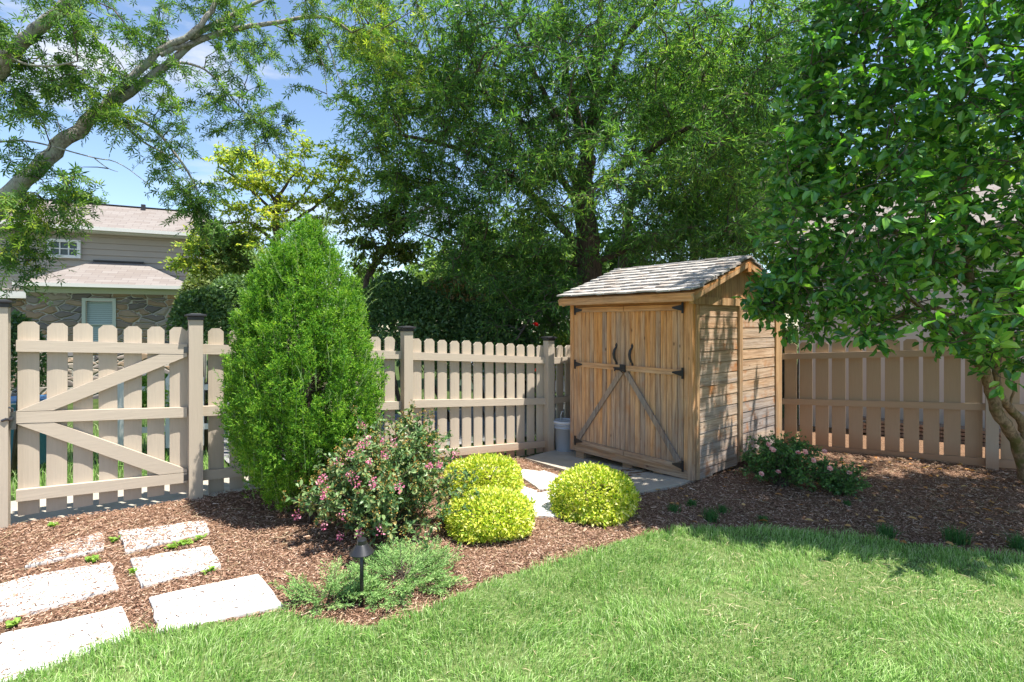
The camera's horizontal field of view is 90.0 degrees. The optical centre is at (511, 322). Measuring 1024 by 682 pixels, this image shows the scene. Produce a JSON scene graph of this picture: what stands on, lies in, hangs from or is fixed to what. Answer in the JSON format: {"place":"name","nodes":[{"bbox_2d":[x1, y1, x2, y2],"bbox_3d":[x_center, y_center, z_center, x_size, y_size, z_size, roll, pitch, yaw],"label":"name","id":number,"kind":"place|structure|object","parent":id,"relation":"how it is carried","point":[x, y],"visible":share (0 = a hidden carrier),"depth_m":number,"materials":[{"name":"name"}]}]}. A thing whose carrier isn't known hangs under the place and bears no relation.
{"place":"outdoors","nodes":[
{"label":"outdoors","id":0,"kind":"place"},
{"bbox_2d":[11,475,321,524],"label":"path","id":1,"kind":"structure","parent":0,"point":[119,504],"depth_m":4.01,"materials":[{"name":"concrete"}]},
{"bbox_2d":[224,403,564,462],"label":"driveway","id":2,"kind":"structure","parent":0,"point":[226,451],"depth_m":8.81,"materials":[{"name":"grey concrete"}]},
{"bbox_2d":[361,269,461,410],"bbox_3d":[-1.756,0.404,8.410,1.918,2.545,1.625,0,0,0],"label":"evergreen shrub","id":3,"kind":"object","parent":2,"relation":"on","point":[391,306],"visible":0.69,"depth_m":8.03,"materials":[{"name":"green plant"}]},
{"bbox_2d":[394,277,505,421],"bbox_3d":[-1.025,0.465,8.990,2.034,2.570,1.635,0,0,0],"label":"evergreen shrub","id":4,"kind":"object","parent":2,"relation":"on","point":[461,305],"visible":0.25,"depth_m":8.68,"materials":[{"name":"green plant"}]},
{"bbox_2d":[434,302,535,427],"bbox_3d":[-0.427,0.709,8.576,1.810,2.123,1.419,0,0,0],"label":"evergreen shrub","id":5,"kind":"object","parent":2,"relation":"on","point":[466,322],"visible":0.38,"depth_m":8.21,"materials":[{"name":"green plant"}]},
{"bbox_2d":[459,362,564,405],"bbox_3d":[1.023,1.105,12.211,4.450,1.450,1.806,0,0,-25],"label":"parked car","id":6,"kind":"object","parent":2,"relation":"on","point":[483,383],"visible":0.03,"depth_m":10.82,"materials":[{"name":"silver metal"}]},
{"bbox_2d":[485,271,569,396],"bbox_3d":[0.374,0.273,10.792,2.622,2.931,1.615,0,0,0],"label":"evergreen shrub","id":7,"kind":"object","parent":2,"relation":"on","point":[499,299],"visible":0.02,"depth_m":10.42,"materials":[{"name":"green plant"}]},
{"bbox_2d":[504,330,569,393],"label":"evergreen shrub","id":8,"kind":"object","parent":2,"relation":"on","point":[563,343],"visible":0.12,"depth_m":9.62,"materials":[{"name":"green plant"}]},
{"bbox_2d":[11,333,798,500],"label":"ground","id":9,"kind":"structure","parent":0,"point":[95,406],"depth_m":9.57,"materials":[{"name":"green plant"}]},
{"bbox_2d":[0,299,15,529],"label":"picket fence","id":10,"kind":"object","parent":9,"relation":"on","point":[5,410],"visible":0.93,"depth_m":3.40,"materials":[{"name":"beige wood"}]},
{"bbox_2d":[11,309,46,477],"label":"evergreen shrub","id":11,"kind":"object","parent":9,"relation":"on","point":[17,319],"visible":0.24,"depth_m":5.18,"materials":[{"name":"green plant"}]},
{"bbox_2d":[11,395,46,468],"bbox_3d":[-5.350,1.188,5.600,0.588,0.725,0.588,0,0,0],"label":"plastic bin","id":12,"kind":"object","parent":9,"relation":"on","point":[42,438],"visible":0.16,"depth_m":5.58,"materials":[{"name":"teal plastic"}]},
{"bbox_2d":[79,190,109,322],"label":"background tree","id":13,"kind":"object","parent":9,"relation":"on","point":[101,198],"visible":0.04,"depth_m":26.87,"materials":[{"name":"green plant"}]},
{"bbox_2d":[0,197,211,398],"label":"house","id":14,"kind":"structure","parent":9,"relation":"on","point":[120,279],"depth_m":12.65,"materials":[{"name":"stone"}]},
{"bbox_2d":[47,238,80,258],"bbox_3d":[-11.200,-1.850,12.806,0.660,0.460,0.075,0,0,-25],"label":"window","id":15,"kind":"structure","parent":14,"relation":"in","point":[64,251],"depth_m":12.82,"materials":[{"name":"white glass"}]},
{"bbox_2d":[82,298,115,341],"bbox_3d":[-9.843,0.045,12.223,0.650,1.250,0.115,0,0,-25],"label":"window","id":16,"kind":"structure","parent":14,"relation":"in","point":[100,311],"depth_m":12.24,"materials":[{"name":"white glass"}]},
{"bbox_2d":[142,373,207,447],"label":"evergreen shrub","id":17,"kind":"object","parent":9,"relation":"on","point":[144,384],"visible":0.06,"depth_m":6.36,"materials":[{"name":"green plant"}]},
{"bbox_2d":[117,374,245,447],"bbox_3d":[-4.100,1.095,6.460,1.600,0.930,0.055,0,0,-20],"label":"picket fence","id":18,"kind":"object","parent":9,"relation":"on","point":[120,390],"visible":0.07,"depth_m":6.31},
{"bbox_2d":[165,286,235,450],"bbox_3d":[-3.945,0.584,6.614,0.894,2.138,0.753,0,0,0],"label":"evergreen shrub","id":19,"kind":"object","parent":9,"relation":"on","point":[217,307],"visible":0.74,"depth_m":6.45,"materials":[{"name":"green plant"}]},
{"bbox_2d":[157,221,258,383],"bbox_3d":[-5.058,0.081,8.848,1.486,3.593,2.091,0,0,-17],"label":"dogwood tree","id":20,"kind":"object","parent":9,"relation":"on","point":[200,267],"visible":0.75,"depth_m":8.26,"materials":[{"name":"green plant"}]},
{"bbox_2d":[172,256,246,404],"bbox_3d":[-5.911,0.225,10.491,1.917,3.196,1.475,0,0,0],"label":"evergreen shrub","id":21,"kind":"object","parent":9,"relation":"on","point":[187,284],"visible":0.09,"depth_m":10.06,"materials":[{"name":"green plant"}]},
{"bbox_2d":[0,0,447,305],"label":"silver maple","id":22,"kind":"object","parent":9,"relation":"on","point":[14,189],"visible":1,"depth_m":5.43,"materials":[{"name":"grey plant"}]},
{"bbox_2d":[197,272,267,344],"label":"evergreen shrub","id":23,"kind":"object","parent":9,"relation":"on","point":[228,285],"visible":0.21,"depth_m":7.34,"materials":[{"name":"green plant"}]},
{"bbox_2d":[210,219,265,271],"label":"background tree","id":24,"kind":"object","parent":9,"relation":"on","point":[252,257],"visible":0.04,"depth_m":23.63,"materials":[{"name":"green plant"}]},
{"bbox_2d":[197,125,372,387],"bbox_3d":[-3.736,-0.682,8.624,2.908,5.071,1.453,0,0,-12],"label":"dogwood tree","id":25,"kind":"object","parent":9,"relation":"on","point":[256,186],"visible":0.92,"depth_m":8.51,"materials":[{"name":"green plant"}]},
{"bbox_2d":[335,256,395,336],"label":"background tree","id":26,"kind":"object","parent":9,"relation":"on","point":[374,276],"visible":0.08,"depth_m":19.63,"materials":[{"name":"green plant"}]},
{"bbox_2d":[184,313,556,500],"bbox_3d":[-1.035,0.839,5.179,3.841,1.823,0.146,0,0,-37],"label":"picket fence","id":27,"kind":"object","parent":9,"relation":"on","point":[410,355],"visible":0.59,"depth_m":5.45,"materials":[{"name":"beige wood"}]},
{"bbox_2d":[1,322,187,515],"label":"wooden gate","id":28,"kind":"structure","parent":27,"relation":"attached to","point":[51,416],"depth_m":3.74,"materials":[{"name":"beige wood"}]},
{"bbox_2d":[334,160,430,329],"bbox_3d":[-2.142,-0.478,8.843,1.865,4.657,1.447,0,0,0],"label":"dogwood tree","id":29,"kind":"object","parent":9,"relation":"on","point":[396,250],"visible":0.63,"depth_m":8.68,"materials":[{"name":"green plant"}]},
{"bbox_2d":[403,205,574,315],"bbox_3d":[-0.754,-0.735,14.889,5.461,5.354,3.580,0,0,0],"label":"background tree","id":30,"kind":"object","parent":9,"relation":"on","point":[423,276],"visible":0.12,"depth_m":14.52,"materials":[{"name":"green plant"}]},
{"bbox_2d":[524,322,548,435],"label":"rose bush","id":31,"kind":"object","parent":9,"relation":"on","point":[535,324],"visible":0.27,"depth_m":7.26,"materials":[{"name":"green plant"}]},
{"bbox_2d":[554,345,569,449],"bbox_3d":[1.391,0.979,7.163,2.470,1.381,0.062,0,0,-41],"label":"picket fence","id":32,"kind":"object","parent":9,"relation":"on","point":[560,399],"visible":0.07,"depth_m":6.49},
{"bbox_2d":[314,0,852,367],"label":"willow oak","id":33,"kind":"object","parent":9,"relation":"on","point":[590,132],"visible":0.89,"depth_m":7.61,"materials":[{"name":"green plant"}]},
{"bbox_2d":[549,217,660,282],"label":"background tree","id":34,"kind":"object","parent":9,"relation":"on","point":[606,268],"visible":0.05,"depth_m":14.36,"materials":[{"name":"green plant"}]},
{"bbox_2d":[525,449,711,494],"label":"concrete slab","id":35,"kind":"structure","parent":9,"relation":"on","point":[562,461],"depth_m":5.38,"materials":[{"name":"grey concrete"}]},
{"bbox_2d":[554,411,574,451],"bbox_3d":[0.657,1.328,6.300,0.306,0.481,0.306,0,0,0],"label":"plastic bucket","id":36,"kind":"object","parent":35,"relation":"on","point":[562,433],"visible":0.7,"depth_m":6.19,"materials":[{"name":"plastic"}]},
{"bbox_2d":[556,255,791,480],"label":"garden shed","id":37,"kind":"structure","parent":9,"relation":"on","point":[675,369],"depth_m":5.24,"materials":[{"name":"brown wood"}]},
{"bbox_2d":[574,306,625,454],"bbox_3d":[0.950,0.603,5.581,0.079,1.589,0.725,0,0,-40],"label":"door","id":38,"kind":"structure","parent":37,"relation":"in","point":[601,366],"depth_m":5.57,"materials":[{"name":"brown wood"}]},
{"bbox_2d":[624,302,683,471],"bbox_3d":[1.387,0.603,5.056,0.079,1.589,0.696,0,0,-40],"label":"door","id":39,"kind":"structure","parent":37,"relation":"in","point":[654,334],"depth_m":5.06,"materials":[{"name":"brown wood"}]},
{"bbox_2d":[624,47,751,257],"bbox_3d":[4.955,-2.845,13.800,4.407,9.498,2.703,0,0,0],"label":"background tree","id":40,"kind":"object","parent":9,"relation":"on","point":[677,106],"visible":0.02,"depth_m":13.66,"materials":[{"name":"green plant"}]},
{"bbox_2d":[604,22,830,267],"bbox_3d":[4.734,-2.282,11.184,5.570,8.299,3.362,0,0,0],"label":"willow oak","id":41,"kind":"object","parent":9,"relation":"on","point":[650,159],"visible":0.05,"depth_m":11.02,"materials":[{"name":"green plant"}]},
{"bbox_2d":[691,109,872,397],"bbox_3d":[6.388,-1.640,12.467,4.868,7.114,3.176,0,0,-21],"label":"background tree","id":42,"kind":"object","parent":9,"relation":"on","point":[783,350],"visible":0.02,"depth_m":12.21,"materials":[{"name":"green plant"}]},
{"bbox_2d":[782,264,798,398],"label":"evergreen shrub","id":43,"kind":"object","parent":9,"relation":"on","point":[786,329],"visible":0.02,"depth_m":11.53,"materials":[{"name":"green plant"}]},
{"bbox_2d":[773,182,1023,428],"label":"outbuilding","id":44,"kind":"structure","parent":9,"relation":"on","point":[926,334],"depth_m":7.90,"materials":[{"name":"concrete"}]},
{"bbox_2d":[782,331,1023,470],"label":"picket fence","id":45,"kind":"object","parent":9,"relation":"on","point":[973,406],"visible":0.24,"depth_m":6.15,"materials":[{"name":"beige wood"}]},
{"bbox_2d":[863,91,1023,198],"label":"background tree","id":46,"kind":"object","parent":9,"relation":"on","point":[984,127],"visible":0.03,"depth_m":13.90,"materials":[{"name":"green plant"}]},
{"bbox_2d":[0,449,1023,633],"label":"mulch bed","id":47,"kind":"object","parent":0,"point":[359,622],"visible":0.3,"depth_m":3.70,"materials":[{"name":"brown wood"}]},
{"bbox_2d":[5,617,21,627],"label":"weed","id":48,"kind":"object","parent":47,"relation":"on","point":[12,623],"visible":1,"depth_m":2.44,"materials":[{"name":"green plant"}]},
{"bbox_2d":[48,522,58,526],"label":"weed","id":49,"kind":"object","parent":47,"relation":"on","point":[50,524],"visible":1,"depth_m":3.43,"materials":[{"name":"green plant"}]},
{"bbox_2d":[0,562,118,621],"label":"stepping stone","id":50,"kind":"object","parent":47,"relation":"on","point":[37,585],"visible":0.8,"depth_m":2.75,"materials":[{"name":"grey stone"}]},
{"bbox_2d":[25,532,104,568],"bbox_3d":[-2.747,1.416,3.156,0.243,0.077,0.396,0,0,40],"label":"stepping stone","id":51,"kind":"object","parent":47,"relation":"on","point":[56,559],"visible":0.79,"depth_m":3.12,"materials":[{"name":"grey stone"}]},
{"bbox_2d":[0,606,130,681],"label":"stepping stone","id":52,"kind":"object","parent":47,"relation":"on","point":[34,652],"visible":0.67,"depth_m":2.34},
{"bbox_2d":[85,555,100,561],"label":"weed","id":53,"kind":"object","parent":47,"relation":"on","point":[93,558],"visible":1,"depth_m":3.06,"materials":[{"name":"green plant"}]},
{"bbox_2d":[108,535,120,541],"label":"weed","id":54,"kind":"object","parent":47,"relation":"on","point":[114,538],"visible":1,"depth_m":3.30,"materials":[{"name":"green plant"}]},
{"bbox_2d":[128,567,136,574],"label":"weed","id":55,"kind":"object","parent":47,"relation":"on","point":[133,569],"visible":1,"depth_m":2.98,"materials":[{"name":"green plant"}]},
{"bbox_2d":[118,521,209,554],"bbox_3d":[-2.339,1.428,3.451,0.477,0.082,0.326,0,0,-42],"label":"stepping stone","id":56,"kind":"object","parent":47,"relation":"on","point":[165,540],"visible":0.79,"depth_m":3.40,"materials":[{"name":"grey stone"}]},
{"bbox_2d":[164,543,178,548],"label":"weed","id":57,"kind":"object","parent":47,"relation":"on","point":[172,545],"visible":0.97,"depth_m":3.27,"materials":[{"name":"green plant"}]},
{"bbox_2d":[130,545,220,588],"bbox_3d":[-2.030,1.465,3.089,0.422,0.069,0.401,0,0,-39],"label":"stepping stone","id":58,"kind":"object","parent":47,"relation":"on","point":[163,578],"visible":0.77,"depth_m":3.05,"materials":[{"name":"grey stone"}]},
{"bbox_2d":[169,538,192,547],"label":"weed","id":59,"kind":"object","parent":47,"relation":"on","point":[183,542],"visible":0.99,"depth_m":3.32,"materials":[{"name":"green plant"}]},
{"bbox_2d":[191,533,207,539],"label":"weed","id":60,"kind":"object","parent":47,"relation":"on","point":[199,536],"visible":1,"depth_m":3.39,"materials":[{"name":"green plant"}]},
{"bbox_2d":[200,566,217,574],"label":"weed","id":61,"kind":"object","parent":47,"relation":"on","point":[211,568],"visible":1,"depth_m":3.00,"materials":[{"name":"green plant"}]},
{"bbox_2d":[149,574,283,633],"bbox_3d":[-1.554,1.481,2.684,0.623,0.061,0.404,0,0,-28],"label":"stepping stone","id":62,"kind":"object","parent":47,"relation":"on","point":[184,606],"visible":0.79,"depth_m":2.66,"materials":[{"name":"grey stone"}]},
{"bbox_2d":[212,210,389,511],"bbox_3d":[-1.656,0.291,4.056,1.340,2.410,1.257,0,0,0],"label":"conical evergreen","id":63,"kind":"object","parent":47,"relation":"on","point":[298,278],"visible":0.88,"depth_m":3.72,"materials":[{"name":"green plant"}]},
{"bbox_2d":[302,495,317,526],"bbox_3d":[-1.460,1.442,3.700,0.126,0.407,0.126,0,0,0],"label":"path light","id":64,"kind":"object","parent":47,"relation":"on","point":[310,520],"visible":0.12,"depth_m":3.69,"materials":[{"name":"black plastic"}]},
{"bbox_2d":[268,555,389,625],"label":"creeping juniper","id":65,"kind":"object","parent":47,"relation":"on","point":[332,588],"visible":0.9,"depth_m":2.70,"materials":[{"name":"green plant"}]},
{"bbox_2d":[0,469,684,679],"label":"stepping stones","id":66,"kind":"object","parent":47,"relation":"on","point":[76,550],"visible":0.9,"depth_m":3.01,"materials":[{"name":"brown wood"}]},
{"bbox_2d":[349,537,373,607],"bbox_3d":[-0.787,1.332,2.679,0.126,0.407,0.126,0,0,0],"label":"path light","id":67,"kind":"object","parent":47,"relation":"on","point":[362,549],"visible":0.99,"depth_m":2.66,"materials":[{"name":"black plastic"}]},
{"bbox_2d":[282,402,481,548],"bbox_3d":[-0.853,1.014,3.516,1.286,0.926,1.185,0,0,-32],"label":"crape myrtle","id":68,"kind":"object","parent":47,"relation":"on","point":[394,482],"visible":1,"depth_m":3.41,"materials":[{"name":"green plant"}]},
{"bbox_2d":[340,534,471,614],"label":"creeping juniper","id":69,"kind":"object","parent":47,"relation":"on","point":[417,558],"visible":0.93,"depth_m":2.91,"materials":[{"name":"green plant"}]},
{"bbox_2d":[441,450,524,504],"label":"golden bush","id":70,"kind":"object","parent":47,"relation":"on","point":[503,473],"visible":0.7,"depth_m":4.31,"materials":[{"name":"yellow plant"}]},
{"bbox_2d":[441,483,537,544],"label":"golden bush","id":71,"kind":"object","parent":47,"relation":"on","point":[502,507],"visible":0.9,"depth_m":3.52,"materials":[{"name":"yellow plant"}]},
{"bbox_2d":[481,464,537,473],"bbox_3d":[-0.094,1.528,5.263,0.696,0.110,0.323,0,0,13],"label":"stepping stone","id":72,"kind":"object","parent":47,"relation":"on","point":[528,471],"visible":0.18,"depth_m":5.25,"materials":[{"name":"grey stone"}]},
{"bbox_2d":[0,453,1023,629],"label":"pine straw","id":73,"kind":"object","parent":47,"relation":"on","point":[554,522],"visible":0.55,"depth_m":3.72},
{"bbox_2d":[492,484,536,494],"bbox_3d":[-0.039,1.506,4.574,0.347,0.064,0.424,0,0,-40],"label":"stepping stone","id":74,"kind":"object","parent":47,"relation":"on","point":[529,490],"visible":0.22,"depth_m":4.52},
{"bbox_2d":[522,470,561,491],"bbox_3d":[0.323,1.538,4.955,0.402,0.098,0.705,0,0,-20],"label":"stepping stone","id":75,"kind":"object","parent":47,"relation":"on","point":[536,479],"visible":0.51,"depth_m":4.93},
{"bbox_2d":[525,491,566,518],"bbox_3d":[0.307,1.505,4.209,0.438,0.065,0.619,0,0,-14],"label":"stepping stone","id":76,"kind":"object","parent":47,"relation":"on","point":[543,497],"visible":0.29,"depth_m":4.14,"materials":[{"name":"grey stone"}]},
{"bbox_2d":[546,461,641,529],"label":"golden bush","id":77,"kind":"object","parent":47,"relation":"on","point":[617,492],"visible":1,"depth_m":3.88,"materials":[{"name":"yellow plant"}]},
{"bbox_2d":[663,503,681,513],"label":"grass tuft","id":78,"kind":"object","parent":47,"relation":"on","point":[674,508],"visible":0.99,"depth_m":4.04,"materials":[{"name":"green plant"}]},
{"bbox_2d":[679,498,699,507],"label":"grass tuft","id":79,"kind":"object","parent":47,"relation":"on","point":[690,502],"visible":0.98,"depth_m":4.16,"materials":[{"name":"green plant"}]},
{"bbox_2d":[700,505,722,522],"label":"grass tuft","id":80,"kind":"object","parent":47,"relation":"on","point":[711,517],"visible":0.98,"depth_m":3.85,"materials":[{"name":"green plant"}]},
{"bbox_2d":[713,503,730,513],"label":"grass tuft","id":81,"kind":"object","parent":47,"relation":"on","point":[724,510],"visible":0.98,"depth_m":4.00,"materials":[{"name":"green plant"}]},
{"bbox_2d":[755,514,768,523],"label":"grass tuft","id":82,"kind":"object","parent":47,"relation":"on","point":[761,517],"visible":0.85,"depth_m":3.81,"materials":[{"name":"green plant"}]},
{"bbox_2d":[734,429,851,491],"bbox_3d":[2.505,1.253,4.717,0.886,0.537,0.897,0,0,0],"label":"rose bush","id":83,"kind":"object","parent":47,"relation":"on","point":[778,464],"visible":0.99,"depth_m":4.62,"materials":[{"name":"green plant"}]},
{"bbox_2d":[806,455,871,500],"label":"rose bush","id":84,"kind":"object","parent":47,"relation":"on","point":[844,482],"visible":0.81,"depth_m":4.47,"materials":[{"name":"green plant"}]},
{"bbox_2d":[656,452,1023,551],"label":"fallen leaves","id":85,"kind":"object","parent":47,"relation":"on","point":[880,520],"visible":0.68,"depth_m":4.26,"materials":[{"name":"brown plant"}]},
{"bbox_2d":[843,499,851,506],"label":"grass tuft","id":86,"kind":"object","parent":47,"relation":"on","point":[847,503],"visible":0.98,"depth_m":4.20,"materials":[{"name":"green plant"}]},
{"bbox_2d":[731,0,1023,481],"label":"camellia tree","id":87,"kind":"object","parent":47,"relation":"on","point":[811,146],"visible":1,"depth_m":3.47,"materials":[{"name":"green plant"}]},
{"bbox_2d":[870,521,907,538],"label":"grass tuft","id":88,"kind":"object","parent":47,"relation":"on","point":[883,530],"visible":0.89,"depth_m":3.57,"materials":[{"name":"green plant"}]},
{"bbox_2d":[934,522,986,546],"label":"grass tuft","id":89,"kind":"object","parent":47,"relation":"on","point":[960,539],"visible":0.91,"depth_m":3.49,"materials":[{"name":"green plant"}]},
{"bbox_2d":[995,529,1023,552],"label":"grass tuft","id":90,"kind":"object","parent":47,"relation":"on","point":[1018,544],"visible":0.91,"depth_m":3.42,"materials":[{"name":"green plant"}]},
{"bbox_2d":[0,0,1023,331],"label":"sky","id":91,"kind":"structure","parent":0,"point":[125,188],"materials":[{"name":"blue"}]},
{"bbox_2d":[0,520,1023,681],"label":"lawn","id":92,"kind":"structure","parent":0,"point":[512,661],"depth_m":2.52,"materials":[{"name":"plant"}]},
{"bbox_2d":[782,418,1016,471],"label":"bare soil","id":93,"kind":"structure","parent":0,"point":[941,447],"depth_m":7.09,"materials":[{"name":"brown soil"}]},
{"bbox_2d":[863,416,1020,447],"bbox_3d":[6.604,1.590,6.887,3.368,0.260,0.300,0,0,39],"label":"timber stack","id":94,"kind":"object","parent":93,"relation":"on","point":[941,432],"visible":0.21,"depth_m":7.30,"materials":[{"name":"brown wood"}]}
]}

